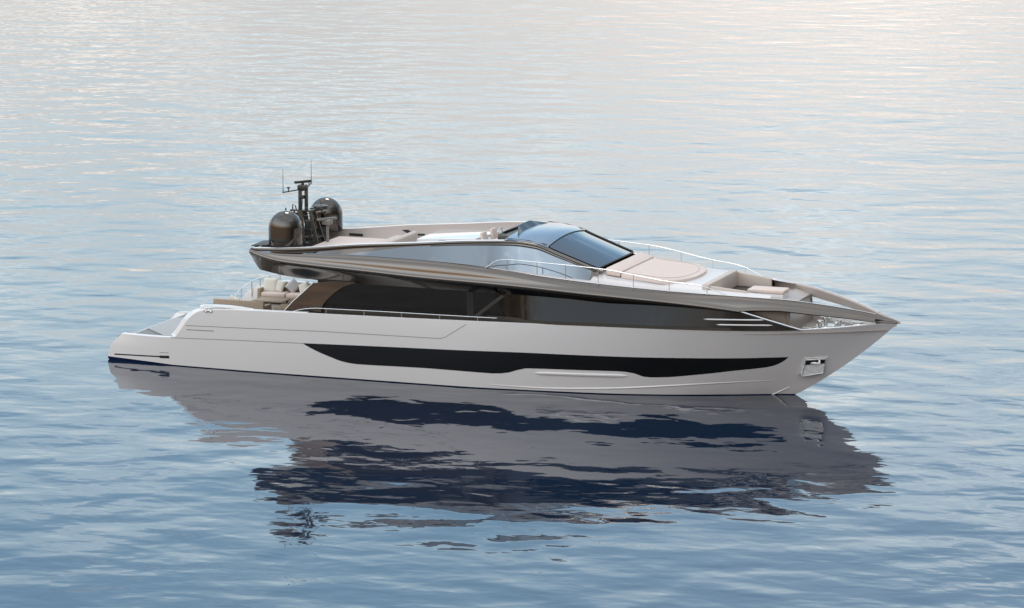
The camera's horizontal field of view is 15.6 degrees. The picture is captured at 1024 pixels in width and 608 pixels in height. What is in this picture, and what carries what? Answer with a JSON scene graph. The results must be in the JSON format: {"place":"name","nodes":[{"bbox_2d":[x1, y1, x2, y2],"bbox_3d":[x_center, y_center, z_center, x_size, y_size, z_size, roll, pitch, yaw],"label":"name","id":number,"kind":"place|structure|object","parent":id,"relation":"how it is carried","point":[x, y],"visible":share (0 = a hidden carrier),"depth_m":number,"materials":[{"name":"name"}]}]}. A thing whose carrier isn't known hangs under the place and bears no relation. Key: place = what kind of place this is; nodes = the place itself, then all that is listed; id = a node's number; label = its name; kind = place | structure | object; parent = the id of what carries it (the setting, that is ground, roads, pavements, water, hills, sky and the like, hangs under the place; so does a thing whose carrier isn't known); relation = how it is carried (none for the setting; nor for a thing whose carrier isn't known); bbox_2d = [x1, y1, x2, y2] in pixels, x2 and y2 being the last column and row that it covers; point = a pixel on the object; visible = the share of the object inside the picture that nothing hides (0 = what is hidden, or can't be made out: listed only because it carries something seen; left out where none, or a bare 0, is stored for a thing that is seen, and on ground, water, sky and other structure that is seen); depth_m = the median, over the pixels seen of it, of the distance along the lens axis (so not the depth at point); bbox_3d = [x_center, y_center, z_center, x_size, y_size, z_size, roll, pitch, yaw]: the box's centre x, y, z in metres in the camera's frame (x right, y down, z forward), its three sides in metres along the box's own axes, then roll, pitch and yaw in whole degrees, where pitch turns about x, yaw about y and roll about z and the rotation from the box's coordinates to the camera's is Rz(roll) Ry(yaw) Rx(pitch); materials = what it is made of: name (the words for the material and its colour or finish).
{"place":"outdoors","nodes":[
{"label":"outdoors","id":0,"kind":"place"},
{"bbox_2d":[0,0,1023,607],"bbox_3d":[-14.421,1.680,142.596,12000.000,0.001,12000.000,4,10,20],"label":"water","id":1,"kind":"structure","parent":0,"point":[158,158],"depth_m":158.02,"materials":[{"name":"blue liquid"}]},
{"bbox_2d":[108,174,899,394],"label":"motor yacht","id":2,"kind":"object","parent":1,"relation":"on","point":[548,306],"visible":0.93,"depth_m":134.13,"materials":[{"name":"paint"}]},
{"bbox_2d":[213,299,271,309],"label":"sofa","id":3,"kind":"object","parent":2,"relation":"on","point":[254,304],"visible":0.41,"depth_m":138.56,"materials":[{"name":"beige fabric"}]},
{"bbox_2d":[230,295,239,299],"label":"pillow","id":4,"kind":"object","parent":3,"relation":"on","point":[232,297],"visible":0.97,"depth_m":139.15,"materials":[{"name":"beige fabric"}]},
{"bbox_2d":[254,297,289,306],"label":"coffee table","id":5,"kind":"object","parent":2,"relation":"on","point":[275,300],"visible":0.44,"depth_m":140.59,"materials":[{"name":"brown wicker"}]},
{"bbox_2d":[274,302,290,310],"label":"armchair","id":6,"kind":"object","parent":2,"relation":"on","point":[283,307],"visible":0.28,"depth_m":138.63,"materials":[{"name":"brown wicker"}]},
{"bbox_2d":[257,282,311,303],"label":"sofa","id":7,"kind":"object","parent":2,"relation":"on","point":[286,293],"visible":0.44,"depth_m":142.23,"materials":[{"name":"beige fabric"}]},
{"bbox_2d":[263,277,278,291],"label":"pillow","id":8,"kind":"object","parent":7,"relation":"on","point":[270,284],"visible":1,"depth_m":142.51,"materials":[{"name":"beige fabric"}]},
{"bbox_2d":[276,280,286,291],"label":"pillow","id":9,"kind":"object","parent":7,"relation":"on","point":[280,285],"visible":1,"depth_m":142.43,"materials":[{"name":"beige fabric"}]},
{"bbox_2d":[285,277,298,292],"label":"pillow","id":10,"kind":"object","parent":7,"relation":"on","point":[292,285],"visible":1,"depth_m":142.30,"materials":[{"name":"grey fabric"}]},
{"bbox_2d":[299,281,308,293],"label":"pillow","id":11,"kind":"object","parent":7,"relation":"on","point":[303,286],"visible":0.68,"depth_m":142.05,"materials":[{"name":"beige fabric"}]},
{"bbox_2d":[314,236,384,245],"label":"sun pad","id":12,"kind":"object","parent":2,"relation":"on","point":[338,240],"visible":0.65,"depth_m":139.34,"materials":[{"name":"beige fabric"}]},
{"bbox_2d":[377,231,417,242],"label":"bench","id":13,"kind":"object","parent":2,"relation":"on","point":[410,236],"visible":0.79,"depth_m":138.32,"materials":[{"name":"beige leather"}]},
{"bbox_2d":[417,229,506,240],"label":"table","id":14,"kind":"object","parent":2,"relation":"on","point":[454,234],"visible":0.66,"depth_m":137.38,"materials":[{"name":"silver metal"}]},
{"bbox_2d":[346,245,591,279],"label":"cabin window","id":15,"kind":"structure","parent":2,"relation":"in","point":[477,255],"depth_m":133.88,"materials":[{"name":"blue glass"}]},
{"bbox_2d":[480,231,487,239],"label":"helm chair","id":16,"kind":"object","parent":2,"relation":"on","point":[483,235],"visible":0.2,"depth_m":136.09,"materials":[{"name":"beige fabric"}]},
{"bbox_2d":[490,227,497,239],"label":"helm chair","id":17,"kind":"object","parent":2,"relation":"on","point":[493,233],"visible":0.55,"depth_m":136.99,"materials":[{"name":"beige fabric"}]},
{"bbox_2d":[303,343,787,376],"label":"hull window","id":18,"kind":"structure","parent":2,"relation":"in","point":[457,360],"depth_m":133.81,"materials":[{"name":"black glass"}]},
{"bbox_2d":[606,252,706,283],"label":"foredeck sun pad","id":19,"kind":"object","parent":2,"relation":"on","point":[644,265],"visible":1,"depth_m":134.17,"materials":[{"name":"beige fabric"}]},
{"bbox_2d":[747,286,789,298],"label":"ottoman","id":20,"kind":"object","parent":2,"relation":"on","point":[779,292],"visible":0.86,"depth_m":132.91,"materials":[{"name":"beige fabric"}]}
]}

